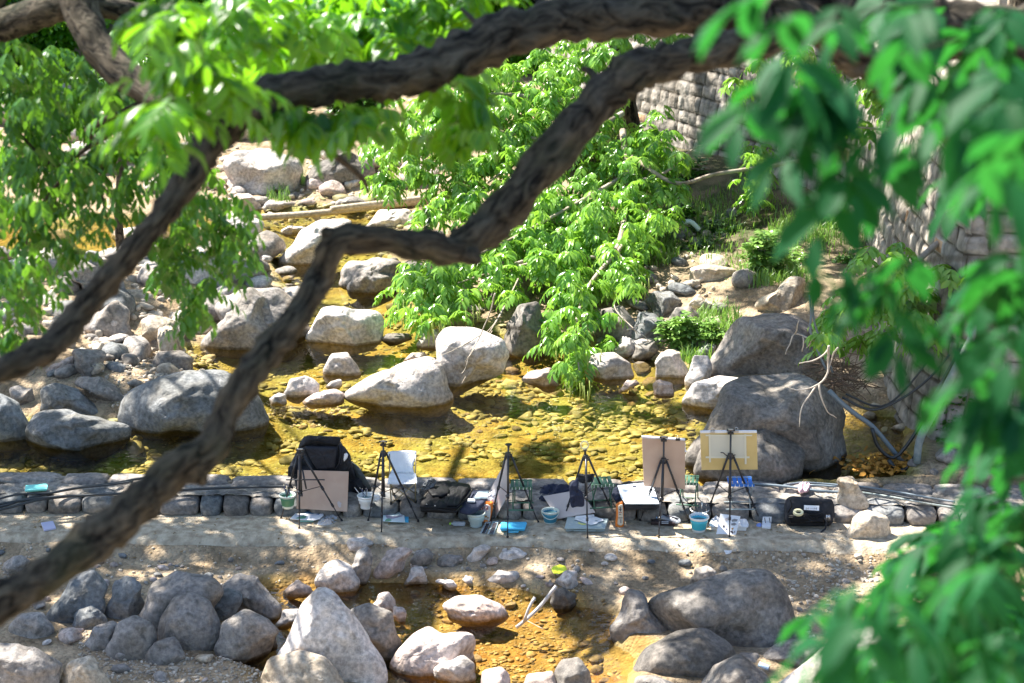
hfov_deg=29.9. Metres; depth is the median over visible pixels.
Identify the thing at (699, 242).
shrub
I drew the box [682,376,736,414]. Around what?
boulder
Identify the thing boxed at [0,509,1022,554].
path
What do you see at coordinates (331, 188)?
cobble
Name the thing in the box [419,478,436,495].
plastic bag
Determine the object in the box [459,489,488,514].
navy cover
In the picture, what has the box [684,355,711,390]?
boulder
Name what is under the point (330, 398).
boulder
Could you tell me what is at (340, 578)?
boulder
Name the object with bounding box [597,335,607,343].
cobble
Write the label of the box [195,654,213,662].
cobble
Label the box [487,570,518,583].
boulder
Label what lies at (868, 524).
boulder
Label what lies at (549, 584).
cobble
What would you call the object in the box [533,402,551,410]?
cobble
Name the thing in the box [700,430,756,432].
paper sheet
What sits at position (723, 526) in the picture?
paint study
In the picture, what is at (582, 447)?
tape roll
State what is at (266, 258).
rock
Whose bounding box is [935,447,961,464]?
cobble
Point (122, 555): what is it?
cobble
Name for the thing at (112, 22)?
bush
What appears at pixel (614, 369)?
boulder
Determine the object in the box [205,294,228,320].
rock
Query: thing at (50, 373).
cobble
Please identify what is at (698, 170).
shrub
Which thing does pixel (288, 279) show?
rock
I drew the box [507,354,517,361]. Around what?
cobble
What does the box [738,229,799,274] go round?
shrub
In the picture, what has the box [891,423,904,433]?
cobble
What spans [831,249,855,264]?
shrub
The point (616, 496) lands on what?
travel bag
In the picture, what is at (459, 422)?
cobble
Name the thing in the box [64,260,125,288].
boulder
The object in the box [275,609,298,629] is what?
boulder
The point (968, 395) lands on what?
hose
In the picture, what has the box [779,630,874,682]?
boulder
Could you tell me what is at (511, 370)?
cobble
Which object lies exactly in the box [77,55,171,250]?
young tree
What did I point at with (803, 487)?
pink bag
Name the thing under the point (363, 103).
shrub
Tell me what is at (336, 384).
boulder
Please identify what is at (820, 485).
cable
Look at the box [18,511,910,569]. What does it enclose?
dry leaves
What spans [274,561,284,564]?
cobble
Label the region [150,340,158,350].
rock
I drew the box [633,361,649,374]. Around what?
cobble
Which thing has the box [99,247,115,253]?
rock
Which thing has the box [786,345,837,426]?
dead branch
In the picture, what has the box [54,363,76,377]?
cobble
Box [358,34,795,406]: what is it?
wingnut tree
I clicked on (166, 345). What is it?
boulder
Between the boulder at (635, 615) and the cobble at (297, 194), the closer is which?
the boulder at (635, 615)
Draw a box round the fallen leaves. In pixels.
[809,445,911,477]
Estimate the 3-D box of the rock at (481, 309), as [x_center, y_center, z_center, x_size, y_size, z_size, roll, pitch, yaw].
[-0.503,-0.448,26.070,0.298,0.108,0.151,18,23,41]
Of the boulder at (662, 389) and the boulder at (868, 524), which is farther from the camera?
the boulder at (662, 389)
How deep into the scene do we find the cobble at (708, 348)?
24.17 m
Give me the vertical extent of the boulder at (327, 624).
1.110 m
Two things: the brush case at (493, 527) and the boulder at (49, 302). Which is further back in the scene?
the boulder at (49, 302)
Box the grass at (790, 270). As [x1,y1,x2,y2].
[261,178,864,369]
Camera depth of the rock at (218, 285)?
26.41 m
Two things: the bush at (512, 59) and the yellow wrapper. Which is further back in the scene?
the bush at (512, 59)
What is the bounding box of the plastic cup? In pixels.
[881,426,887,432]
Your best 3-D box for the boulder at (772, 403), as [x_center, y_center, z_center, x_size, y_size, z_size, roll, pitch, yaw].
[2.849,1.062,20.942,1.347,1.327,1.535,13,21,36]
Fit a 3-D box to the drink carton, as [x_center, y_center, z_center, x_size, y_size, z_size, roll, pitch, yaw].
[2.197,2.838,16.747,0.067,0.020,0.143,-15,22,-40]
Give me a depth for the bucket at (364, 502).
19.61 m
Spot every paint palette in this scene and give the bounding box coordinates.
[290,510,323,520]
[383,507,408,522]
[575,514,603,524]
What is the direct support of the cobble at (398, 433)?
on the ground at (664, 572)
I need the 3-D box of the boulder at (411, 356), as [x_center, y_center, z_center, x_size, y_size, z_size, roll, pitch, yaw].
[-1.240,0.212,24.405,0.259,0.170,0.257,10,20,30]
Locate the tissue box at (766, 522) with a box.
[762,517,771,528]
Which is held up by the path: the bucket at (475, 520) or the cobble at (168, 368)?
the bucket at (475, 520)
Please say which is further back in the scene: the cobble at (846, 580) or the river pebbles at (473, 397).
the river pebbles at (473, 397)
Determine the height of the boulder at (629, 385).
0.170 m
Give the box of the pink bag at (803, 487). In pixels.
[798,482,809,493]
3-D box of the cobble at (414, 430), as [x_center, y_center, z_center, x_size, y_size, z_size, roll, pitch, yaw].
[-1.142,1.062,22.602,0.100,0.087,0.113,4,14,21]
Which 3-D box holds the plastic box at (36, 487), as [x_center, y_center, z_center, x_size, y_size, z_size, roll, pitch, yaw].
[-4.932,1.526,19.883,0.228,0.055,0.202,-3,17,-10]
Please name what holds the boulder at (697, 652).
on the ground at (664, 572)
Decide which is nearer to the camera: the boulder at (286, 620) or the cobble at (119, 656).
the cobble at (119, 656)
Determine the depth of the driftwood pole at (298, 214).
31.65 m
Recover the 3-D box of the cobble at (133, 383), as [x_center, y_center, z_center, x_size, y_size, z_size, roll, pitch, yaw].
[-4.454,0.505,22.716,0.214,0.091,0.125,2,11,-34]
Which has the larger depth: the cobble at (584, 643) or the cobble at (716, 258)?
the cobble at (716, 258)
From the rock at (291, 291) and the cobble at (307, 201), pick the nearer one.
the rock at (291, 291)
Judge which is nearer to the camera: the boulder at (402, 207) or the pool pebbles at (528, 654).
the pool pebbles at (528, 654)
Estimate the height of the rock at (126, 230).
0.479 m
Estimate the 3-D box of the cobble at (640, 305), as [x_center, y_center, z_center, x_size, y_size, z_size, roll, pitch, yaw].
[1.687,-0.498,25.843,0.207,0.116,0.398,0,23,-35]
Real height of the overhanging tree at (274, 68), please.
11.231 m
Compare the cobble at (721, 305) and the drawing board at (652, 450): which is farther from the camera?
the cobble at (721, 305)
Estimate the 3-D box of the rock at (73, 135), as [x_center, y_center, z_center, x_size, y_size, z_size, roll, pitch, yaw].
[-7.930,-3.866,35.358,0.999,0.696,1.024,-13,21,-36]
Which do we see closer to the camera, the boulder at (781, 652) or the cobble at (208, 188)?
the boulder at (781, 652)
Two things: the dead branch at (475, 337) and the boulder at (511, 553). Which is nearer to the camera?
the boulder at (511, 553)
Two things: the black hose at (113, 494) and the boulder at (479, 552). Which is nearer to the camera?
the boulder at (479, 552)
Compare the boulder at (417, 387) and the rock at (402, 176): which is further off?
the rock at (402, 176)
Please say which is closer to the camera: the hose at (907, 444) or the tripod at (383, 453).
the tripod at (383, 453)
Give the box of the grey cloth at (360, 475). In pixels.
[352,462,370,488]
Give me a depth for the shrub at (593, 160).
32.13 m
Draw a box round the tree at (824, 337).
[718,0,1023,365]
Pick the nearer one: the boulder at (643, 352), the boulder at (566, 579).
the boulder at (566, 579)
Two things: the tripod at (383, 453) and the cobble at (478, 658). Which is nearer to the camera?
the cobble at (478, 658)
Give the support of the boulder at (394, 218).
on the ground at (664, 572)
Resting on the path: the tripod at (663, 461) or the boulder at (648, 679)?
the tripod at (663, 461)
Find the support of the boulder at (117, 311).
on the ground at (664, 572)
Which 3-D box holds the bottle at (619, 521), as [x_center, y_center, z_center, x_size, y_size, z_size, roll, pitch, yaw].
[1.093,1.758,19.446,0.088,0.282,0.106,0,17,0]
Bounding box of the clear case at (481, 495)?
[474,491,488,498]
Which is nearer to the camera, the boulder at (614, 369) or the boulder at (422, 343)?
the boulder at (614, 369)
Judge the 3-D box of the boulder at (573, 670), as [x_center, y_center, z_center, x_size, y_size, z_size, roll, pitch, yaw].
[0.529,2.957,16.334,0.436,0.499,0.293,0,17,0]
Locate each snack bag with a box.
[480,501,493,521]
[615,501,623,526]
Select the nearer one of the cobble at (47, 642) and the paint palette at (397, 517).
the cobble at (47, 642)
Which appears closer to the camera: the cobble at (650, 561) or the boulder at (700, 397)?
the cobble at (650, 561)
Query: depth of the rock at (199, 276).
26.47 m
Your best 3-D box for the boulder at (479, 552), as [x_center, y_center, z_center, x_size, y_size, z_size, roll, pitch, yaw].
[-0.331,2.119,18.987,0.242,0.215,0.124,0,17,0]
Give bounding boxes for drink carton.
[758,662,768,669]
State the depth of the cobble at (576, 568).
18.77 m
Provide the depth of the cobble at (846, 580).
18.43 m
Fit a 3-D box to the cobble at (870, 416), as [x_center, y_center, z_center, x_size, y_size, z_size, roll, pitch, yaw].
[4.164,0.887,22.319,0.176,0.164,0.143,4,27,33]
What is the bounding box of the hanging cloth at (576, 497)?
[569,473,594,507]
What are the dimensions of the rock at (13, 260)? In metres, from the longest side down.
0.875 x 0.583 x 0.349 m
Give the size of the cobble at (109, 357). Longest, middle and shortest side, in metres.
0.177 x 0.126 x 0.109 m
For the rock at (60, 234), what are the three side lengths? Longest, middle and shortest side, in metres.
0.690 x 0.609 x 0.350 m
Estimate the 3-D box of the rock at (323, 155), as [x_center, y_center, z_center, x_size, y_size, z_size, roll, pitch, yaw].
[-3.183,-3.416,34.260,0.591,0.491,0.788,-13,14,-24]
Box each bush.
[3,0,81,81]
[6,0,22,6]
[104,0,226,49]
[356,0,409,15]
[447,0,538,74]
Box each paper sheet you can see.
[642,435,684,439]
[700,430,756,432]
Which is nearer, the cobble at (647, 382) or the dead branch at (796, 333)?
the dead branch at (796, 333)
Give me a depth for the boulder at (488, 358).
23.35 m
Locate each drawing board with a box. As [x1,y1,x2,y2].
[297,470,348,511]
[490,459,506,517]
[543,492,594,518]
[642,437,684,488]
[700,433,757,469]
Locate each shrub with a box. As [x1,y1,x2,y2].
[306,106,317,116]
[322,99,390,114]
[574,126,643,170]
[612,272,648,300]
[650,155,709,186]
[651,310,702,351]
[663,199,702,218]
[667,234,723,251]
[684,214,744,234]
[690,316,725,344]
[715,223,754,233]
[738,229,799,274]
[786,246,804,263]
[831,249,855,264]
[934,392,969,441]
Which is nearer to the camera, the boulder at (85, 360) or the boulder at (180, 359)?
the boulder at (85, 360)
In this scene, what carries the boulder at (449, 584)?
in the water
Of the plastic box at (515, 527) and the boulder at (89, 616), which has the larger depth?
the plastic box at (515, 527)
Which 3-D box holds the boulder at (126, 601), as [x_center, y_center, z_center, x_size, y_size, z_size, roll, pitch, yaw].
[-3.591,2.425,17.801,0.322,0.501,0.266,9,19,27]
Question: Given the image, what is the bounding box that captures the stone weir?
[0,472,1023,525]
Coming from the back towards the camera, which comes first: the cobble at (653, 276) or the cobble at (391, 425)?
the cobble at (653, 276)
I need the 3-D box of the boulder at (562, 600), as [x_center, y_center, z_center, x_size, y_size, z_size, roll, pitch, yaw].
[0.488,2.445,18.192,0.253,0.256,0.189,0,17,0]
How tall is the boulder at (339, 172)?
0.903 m
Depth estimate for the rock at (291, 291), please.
26.61 m
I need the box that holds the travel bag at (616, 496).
[612,481,659,509]
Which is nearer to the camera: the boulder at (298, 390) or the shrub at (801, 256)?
the boulder at (298, 390)
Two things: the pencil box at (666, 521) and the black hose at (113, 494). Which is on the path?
the pencil box at (666, 521)
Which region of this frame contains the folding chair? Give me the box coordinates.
[387,450,416,504]
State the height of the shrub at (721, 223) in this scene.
0.497 m
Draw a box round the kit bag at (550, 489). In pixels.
[539,483,569,500]
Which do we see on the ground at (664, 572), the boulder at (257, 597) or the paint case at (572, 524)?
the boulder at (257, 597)
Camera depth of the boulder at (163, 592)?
17.48 m
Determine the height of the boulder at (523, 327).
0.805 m
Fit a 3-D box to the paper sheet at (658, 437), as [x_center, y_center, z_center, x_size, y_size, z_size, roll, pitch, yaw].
[1.522,0.969,19.258,0.436,0.043,0.033,0,17,0]
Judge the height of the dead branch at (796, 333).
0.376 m
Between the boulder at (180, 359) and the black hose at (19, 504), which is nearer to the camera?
the black hose at (19, 504)
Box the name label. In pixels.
[804,505,818,510]
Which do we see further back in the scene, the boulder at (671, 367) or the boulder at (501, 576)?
the boulder at (671, 367)
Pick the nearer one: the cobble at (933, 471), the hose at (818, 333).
the cobble at (933, 471)
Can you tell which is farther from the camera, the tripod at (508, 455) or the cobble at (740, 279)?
the cobble at (740, 279)
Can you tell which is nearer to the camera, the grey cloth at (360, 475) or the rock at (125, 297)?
the grey cloth at (360, 475)
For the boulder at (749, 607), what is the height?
1.029 m
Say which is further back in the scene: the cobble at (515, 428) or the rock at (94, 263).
the rock at (94, 263)
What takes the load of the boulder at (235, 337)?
on the ground at (664, 572)
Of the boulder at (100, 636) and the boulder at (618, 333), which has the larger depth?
the boulder at (618, 333)
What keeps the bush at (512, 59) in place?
on the ground at (664, 572)
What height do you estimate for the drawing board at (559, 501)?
0.260 m
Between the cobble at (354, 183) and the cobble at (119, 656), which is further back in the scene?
the cobble at (354, 183)
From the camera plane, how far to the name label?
19.34 m
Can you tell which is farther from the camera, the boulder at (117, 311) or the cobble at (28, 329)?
the boulder at (117, 311)
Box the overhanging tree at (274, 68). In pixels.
[0,0,1023,682]
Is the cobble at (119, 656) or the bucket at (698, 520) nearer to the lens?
the cobble at (119, 656)
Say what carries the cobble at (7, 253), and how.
on the ground at (664, 572)
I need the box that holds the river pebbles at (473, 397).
[0,189,699,481]
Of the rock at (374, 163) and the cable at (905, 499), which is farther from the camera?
the rock at (374, 163)
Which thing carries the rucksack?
on the stone weir
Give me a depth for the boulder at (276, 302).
25.08 m
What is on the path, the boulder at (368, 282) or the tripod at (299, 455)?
the tripod at (299, 455)
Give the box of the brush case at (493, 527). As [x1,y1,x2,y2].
[480,521,498,533]
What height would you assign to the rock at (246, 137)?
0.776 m
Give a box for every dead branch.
[438,293,495,373]
[627,322,649,343]
[785,320,814,353]
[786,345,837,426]
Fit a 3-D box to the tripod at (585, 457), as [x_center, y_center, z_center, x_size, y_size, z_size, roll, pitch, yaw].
[0.874,1.477,19.407,0.543,0.835,0.552,-8,19,-25]
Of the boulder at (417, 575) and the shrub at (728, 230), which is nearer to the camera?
the boulder at (417, 575)
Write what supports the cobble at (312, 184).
on the ground at (664, 572)
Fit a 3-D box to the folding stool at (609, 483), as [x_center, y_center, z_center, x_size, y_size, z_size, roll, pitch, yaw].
[0.912,1.544,19.566,0.272,0.265,0.229,-3,17,-8]
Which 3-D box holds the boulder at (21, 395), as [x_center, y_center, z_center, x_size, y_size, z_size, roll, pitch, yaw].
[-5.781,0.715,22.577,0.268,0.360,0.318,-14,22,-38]
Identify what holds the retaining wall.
on the ground at (664, 572)
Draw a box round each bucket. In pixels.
[279,491,295,508]
[357,492,374,509]
[467,509,484,527]
[541,507,558,523]
[689,512,708,532]
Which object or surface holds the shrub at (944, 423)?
attached to the retaining wall
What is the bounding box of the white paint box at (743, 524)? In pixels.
[709,515,748,530]
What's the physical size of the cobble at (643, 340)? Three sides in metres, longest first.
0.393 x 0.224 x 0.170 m
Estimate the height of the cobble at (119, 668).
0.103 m
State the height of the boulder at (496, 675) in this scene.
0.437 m
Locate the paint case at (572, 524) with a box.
[565,517,607,531]
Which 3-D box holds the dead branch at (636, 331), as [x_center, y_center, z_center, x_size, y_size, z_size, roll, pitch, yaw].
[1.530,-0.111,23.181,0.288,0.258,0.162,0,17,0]
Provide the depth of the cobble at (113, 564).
18.86 m
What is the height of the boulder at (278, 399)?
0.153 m
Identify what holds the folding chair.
on the stone weir
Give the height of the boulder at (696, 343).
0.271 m
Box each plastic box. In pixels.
[25,484,47,491]
[500,522,526,532]
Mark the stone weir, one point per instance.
(768, 501)
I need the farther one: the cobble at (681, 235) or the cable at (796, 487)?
the cobble at (681, 235)
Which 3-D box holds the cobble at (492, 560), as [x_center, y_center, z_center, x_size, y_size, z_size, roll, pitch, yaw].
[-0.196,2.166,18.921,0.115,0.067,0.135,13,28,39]
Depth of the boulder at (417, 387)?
22.62 m
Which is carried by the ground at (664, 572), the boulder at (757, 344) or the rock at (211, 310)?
the boulder at (757, 344)
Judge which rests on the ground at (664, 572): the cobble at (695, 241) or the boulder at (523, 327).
the cobble at (695, 241)
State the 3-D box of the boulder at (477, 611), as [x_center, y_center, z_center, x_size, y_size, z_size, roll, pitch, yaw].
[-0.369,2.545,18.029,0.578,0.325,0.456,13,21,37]
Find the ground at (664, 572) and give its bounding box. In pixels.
[0,0,1023,682]
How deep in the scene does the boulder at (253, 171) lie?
32.79 m
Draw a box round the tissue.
[374,494,379,501]
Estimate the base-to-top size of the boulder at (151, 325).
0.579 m
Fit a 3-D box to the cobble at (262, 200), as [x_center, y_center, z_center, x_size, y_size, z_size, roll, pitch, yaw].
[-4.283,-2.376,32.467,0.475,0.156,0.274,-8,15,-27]
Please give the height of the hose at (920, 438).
1.671 m
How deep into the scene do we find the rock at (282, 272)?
28.49 m
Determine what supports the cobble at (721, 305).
on the ground at (664, 572)
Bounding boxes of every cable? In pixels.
[752,482,837,492]
[783,482,954,502]
[810,484,836,487]
[860,489,953,505]
[863,492,953,507]
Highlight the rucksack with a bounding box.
[288,436,352,491]
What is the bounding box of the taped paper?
[706,434,751,463]
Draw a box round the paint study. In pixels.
[716,514,739,534]
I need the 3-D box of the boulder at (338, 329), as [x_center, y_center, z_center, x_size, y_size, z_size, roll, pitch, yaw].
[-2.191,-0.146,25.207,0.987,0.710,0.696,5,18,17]
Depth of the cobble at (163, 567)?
18.73 m
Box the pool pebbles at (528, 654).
[258,573,621,682]
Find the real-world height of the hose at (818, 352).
0.847 m
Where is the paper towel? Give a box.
[487,490,496,501]
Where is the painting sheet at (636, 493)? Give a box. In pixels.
[617,482,658,503]
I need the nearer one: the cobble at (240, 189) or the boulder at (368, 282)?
the boulder at (368, 282)
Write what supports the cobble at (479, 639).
on the ground at (664, 572)
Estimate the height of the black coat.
0.476 m
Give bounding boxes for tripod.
[280,448,342,528]
[367,440,418,531]
[490,443,538,537]
[563,449,609,538]
[639,436,690,537]
[709,429,757,537]
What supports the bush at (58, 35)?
on the ground at (664, 572)
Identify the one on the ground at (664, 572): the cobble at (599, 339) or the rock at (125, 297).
the rock at (125, 297)
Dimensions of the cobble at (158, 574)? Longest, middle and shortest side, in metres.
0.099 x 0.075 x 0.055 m
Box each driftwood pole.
[254,201,428,220]
[330,196,426,211]
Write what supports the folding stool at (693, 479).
on the stone weir
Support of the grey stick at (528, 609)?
attached to the grey stick at (539, 606)
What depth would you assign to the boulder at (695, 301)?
25.23 m
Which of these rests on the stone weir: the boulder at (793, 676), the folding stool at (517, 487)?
the folding stool at (517, 487)
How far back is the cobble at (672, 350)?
24.25 m
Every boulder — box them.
[0,393,30,451]
[0,643,62,682]
[1,555,29,573]
[8,612,54,638]
[9,385,34,404]
[25,409,131,459]
[40,383,97,414]
[41,291,56,304]
[45,356,73,371]
[46,570,107,622]
[60,655,110,682]
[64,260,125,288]
[72,349,105,376]
[72,605,107,628]
[75,376,123,400]
[83,300,132,337]
[84,621,116,650]
[105,576,144,619]
[106,615,156,660]
[117,369,268,441]
[127,289,146,297]
[139,571,223,633]
[141,315,185,350]
[145,636,184,665]
[152,350,193,369]
[157,326,178,351]
[157,592,220,650]
[200,287,295,361]
[209,213,264,241]
[214,609,278,665]
[215,287,310,343]
[215,588,242,620]
[222,258,265,283]
[222,573,281,623]
[223,149,303,194]
[231,193,260,212]
[260,650,343,682]
[262,200,295,210]
[269,393,286,405]
[271,637,276,651]
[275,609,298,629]
[277,587,387,682]
[278,219,350,275]
[281,226,304,236]
[283,376,319,403]
[283,580,312,600]
[300,152,374,185]
[302,389,344,408]
[305,306,385,355]
[315,559,359,597]
[323,352,360,380]
[326,379,341,389]
[335,196,365,204]
[339,257,400,289]
[344,356,453,418]
[346,537,373,550]
[347,265,396,298]
[351,603,401,671]
[352,546,372,585]
[367,209,413,227]
[373,547,411,578]
[373,592,396,612]
[381,333,411,346]
[390,626,476,682]
[392,606,406,624]
[394,195,409,208]
[403,352,426,361]
[403,566,427,587]
[410,548,433,565]
[416,329,438,350]
[433,655,475,682]
[435,579,456,590]
[436,327,508,397]
[437,554,463,566]
[443,595,508,627]
[463,575,472,583]
[467,544,490,561]
[481,667,509,682]
[483,276,533,308]
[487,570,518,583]
[499,547,526,559]
[504,301,552,365]
[521,368,559,392]
[524,671,555,682]
[550,587,576,613]
[554,657,591,682]
[555,570,577,589]
[584,352,633,385]
[594,306,634,341]
[609,589,667,642]
[613,336,635,358]
[618,380,639,392]
[631,312,661,339]
[631,341,658,361]
[633,628,735,677]
[634,675,672,682]
[646,291,680,317]
[648,568,799,647]
[653,379,673,398]
[655,352,688,384]
[668,306,698,323]
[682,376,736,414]
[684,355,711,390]
[685,373,849,479]
[689,264,735,281]
[689,294,711,314]
[690,565,715,582]
[693,429,804,484]
[695,340,711,347]
[701,654,769,682]
[710,313,822,377]
[739,652,759,662]
[755,276,805,311]
[763,638,816,666]
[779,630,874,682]
[837,476,868,509]
[846,510,891,538]
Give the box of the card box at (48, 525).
[41,521,55,530]
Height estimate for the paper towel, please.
0.134 m
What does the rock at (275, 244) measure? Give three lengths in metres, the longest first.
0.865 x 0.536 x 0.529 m
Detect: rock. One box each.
[10,257,36,279]
[36,249,63,272]
[49,229,69,242]
[50,300,71,315]
[55,276,79,293]
[64,141,85,155]
[68,129,112,141]
[84,252,103,266]
[84,312,116,332]
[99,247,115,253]
[99,253,108,257]
[99,287,135,314]
[102,342,127,360]
[107,333,128,343]
[111,227,175,246]
[136,261,184,288]
[139,257,158,264]
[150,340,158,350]
[169,310,180,319]
[185,252,221,283]
[202,277,233,287]
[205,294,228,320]
[217,286,233,294]
[242,129,270,139]
[245,275,271,287]
[248,230,285,259]
[259,255,271,261]
[259,259,269,271]
[275,266,297,277]
[282,275,292,282]
[282,286,298,296]
[321,149,341,158]
[359,153,392,167]
[395,158,439,180]
[404,261,422,265]
[468,305,482,312]
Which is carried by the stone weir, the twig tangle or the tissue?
the tissue
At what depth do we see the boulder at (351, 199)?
32.37 m
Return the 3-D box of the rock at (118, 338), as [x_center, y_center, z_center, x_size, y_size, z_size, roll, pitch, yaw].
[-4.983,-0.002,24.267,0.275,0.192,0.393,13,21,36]
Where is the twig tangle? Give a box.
[797,343,891,414]
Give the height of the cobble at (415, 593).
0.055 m
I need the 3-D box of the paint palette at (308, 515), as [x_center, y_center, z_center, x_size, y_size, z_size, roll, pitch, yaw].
[-2.093,1.772,19.785,0.353,0.042,0.459,0,17,0]
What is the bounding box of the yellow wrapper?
[551,565,566,573]
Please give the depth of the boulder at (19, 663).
16.18 m
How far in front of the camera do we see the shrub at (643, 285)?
25.99 m
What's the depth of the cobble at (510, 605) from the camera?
18.39 m
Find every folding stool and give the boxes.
[509,479,533,510]
[588,476,615,508]
[676,475,698,505]
[724,476,754,509]
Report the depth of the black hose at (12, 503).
19.85 m
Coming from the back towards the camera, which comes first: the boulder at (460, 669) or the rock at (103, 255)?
the rock at (103, 255)
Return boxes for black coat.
[348,461,371,492]
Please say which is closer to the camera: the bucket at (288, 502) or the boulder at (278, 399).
the bucket at (288, 502)
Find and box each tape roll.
[580,441,588,449]
[793,509,803,515]
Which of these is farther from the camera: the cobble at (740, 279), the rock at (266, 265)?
the rock at (266, 265)
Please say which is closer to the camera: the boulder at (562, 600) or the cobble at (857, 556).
the boulder at (562, 600)
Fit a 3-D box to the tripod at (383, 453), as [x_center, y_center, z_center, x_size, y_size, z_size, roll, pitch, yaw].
[-1.216,1.450,19.340,0.539,0.925,0.341,0,17,0]
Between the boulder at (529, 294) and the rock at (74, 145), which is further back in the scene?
the rock at (74, 145)
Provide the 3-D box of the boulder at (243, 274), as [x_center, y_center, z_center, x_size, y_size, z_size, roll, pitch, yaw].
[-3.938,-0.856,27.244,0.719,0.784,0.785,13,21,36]
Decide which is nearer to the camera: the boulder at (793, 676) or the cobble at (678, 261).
the boulder at (793, 676)
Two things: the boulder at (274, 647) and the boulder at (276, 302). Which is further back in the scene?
the boulder at (276, 302)
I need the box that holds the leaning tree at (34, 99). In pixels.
[0,0,267,369]
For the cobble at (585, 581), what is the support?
on the ground at (664, 572)
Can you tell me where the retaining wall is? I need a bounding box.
[534,0,1020,441]
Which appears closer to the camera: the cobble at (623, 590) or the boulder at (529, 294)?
the cobble at (623, 590)
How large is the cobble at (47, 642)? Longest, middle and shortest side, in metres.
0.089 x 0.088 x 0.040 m
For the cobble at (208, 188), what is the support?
on the ground at (664, 572)
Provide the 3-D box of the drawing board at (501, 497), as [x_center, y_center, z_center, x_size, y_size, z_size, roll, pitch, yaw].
[-0.141,1.491,19.596,0.054,0.691,0.401,-10,20,-30]
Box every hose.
[0,477,141,507]
[0,480,132,499]
[0,485,292,504]
[0,497,70,510]
[809,306,826,369]
[812,309,832,372]
[828,389,903,460]
[842,354,949,410]
[845,366,924,406]
[871,344,962,459]
[887,439,924,472]
[913,328,975,464]
[962,355,975,422]
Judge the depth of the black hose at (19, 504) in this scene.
19.49 m
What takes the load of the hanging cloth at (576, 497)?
hanging from the tripod at (585, 457)
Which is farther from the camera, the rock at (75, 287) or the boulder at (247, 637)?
the rock at (75, 287)
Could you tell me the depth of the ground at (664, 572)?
21.36 m
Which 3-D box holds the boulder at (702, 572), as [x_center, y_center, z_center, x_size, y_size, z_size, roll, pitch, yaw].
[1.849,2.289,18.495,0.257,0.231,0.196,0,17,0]
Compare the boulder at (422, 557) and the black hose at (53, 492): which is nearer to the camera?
the boulder at (422, 557)
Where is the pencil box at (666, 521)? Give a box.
[651,516,676,525]
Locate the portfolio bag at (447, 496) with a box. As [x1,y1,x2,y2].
[420,480,472,512]
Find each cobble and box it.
[0,246,11,260]
[23,324,40,333]
[33,601,45,609]
[42,320,49,326]
[42,639,50,644]
[46,369,54,376]
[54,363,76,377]
[58,627,81,643]
[84,334,97,339]
[91,363,104,374]
[105,354,114,360]
[106,361,125,371]
[110,562,118,566]
[111,664,131,672]
[115,653,124,660]
[118,553,126,557]
[119,353,138,365]
[123,336,150,360]
[127,380,142,386]
[153,671,166,681]
[154,572,162,576]
[156,363,178,373]
[157,565,168,569]
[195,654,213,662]
[206,181,225,189]
[232,186,245,193]
[254,196,270,205]
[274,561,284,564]
[290,192,303,197]
[300,198,315,204]
[306,179,322,189]
[319,180,345,195]
[349,180,359,186]
[384,418,406,432]
[392,431,403,435]
[405,422,412,427]
[410,590,419,595]
[411,428,418,432]
[451,419,466,425]
[474,635,486,643]
[474,654,481,662]
[487,557,497,564]
[490,636,504,643]
[503,367,518,373]
[504,631,512,635]
[505,602,515,608]
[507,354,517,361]
[512,426,521,430]
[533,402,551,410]
[545,582,553,586]
[550,389,563,396]
[572,565,579,571]
[579,577,592,584]
[579,640,589,647]
[589,654,603,664]
[590,665,602,674]
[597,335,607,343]
[598,677,608,682]
[604,553,616,560]
[619,586,629,594]
[623,401,635,406]
[627,298,648,310]
[628,388,638,395]
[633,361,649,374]
[634,338,658,348]
[642,273,656,283]
[642,377,654,389]
[645,391,652,396]
[647,559,654,563]
[664,349,682,356]
[666,282,696,295]
[670,232,685,239]
[671,257,687,265]
[678,559,691,566]
[683,279,699,287]
[688,237,703,247]
[699,344,715,354]
[700,253,727,266]
[711,302,726,313]
[719,565,726,570]
[724,208,740,216]
[731,269,756,287]
[842,578,849,583]
[854,553,861,558]
[863,411,876,422]
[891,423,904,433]
[907,459,918,466]
[930,468,937,474]
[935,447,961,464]
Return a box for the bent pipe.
[682,219,700,230]
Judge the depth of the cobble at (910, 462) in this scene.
20.52 m
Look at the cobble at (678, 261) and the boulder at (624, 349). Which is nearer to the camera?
the boulder at (624, 349)
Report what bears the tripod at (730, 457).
on the path
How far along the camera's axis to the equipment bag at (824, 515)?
19.41 m
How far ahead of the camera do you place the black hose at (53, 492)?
19.78 m
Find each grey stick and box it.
[515,585,556,628]
[523,597,535,622]
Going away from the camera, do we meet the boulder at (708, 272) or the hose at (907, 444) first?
the hose at (907, 444)
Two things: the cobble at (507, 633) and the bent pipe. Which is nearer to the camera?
the cobble at (507, 633)
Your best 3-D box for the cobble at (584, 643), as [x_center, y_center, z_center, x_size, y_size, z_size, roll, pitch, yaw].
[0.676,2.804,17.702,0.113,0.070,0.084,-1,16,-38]
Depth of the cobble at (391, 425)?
22.58 m
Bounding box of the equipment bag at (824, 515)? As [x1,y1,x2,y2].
[784,496,834,532]
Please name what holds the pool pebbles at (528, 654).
on the ground at (664, 572)
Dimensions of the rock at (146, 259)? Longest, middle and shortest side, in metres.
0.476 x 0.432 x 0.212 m
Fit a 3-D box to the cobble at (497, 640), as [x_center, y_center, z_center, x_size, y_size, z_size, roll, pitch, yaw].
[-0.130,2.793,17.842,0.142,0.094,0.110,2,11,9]
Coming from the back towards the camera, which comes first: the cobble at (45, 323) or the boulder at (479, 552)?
the cobble at (45, 323)

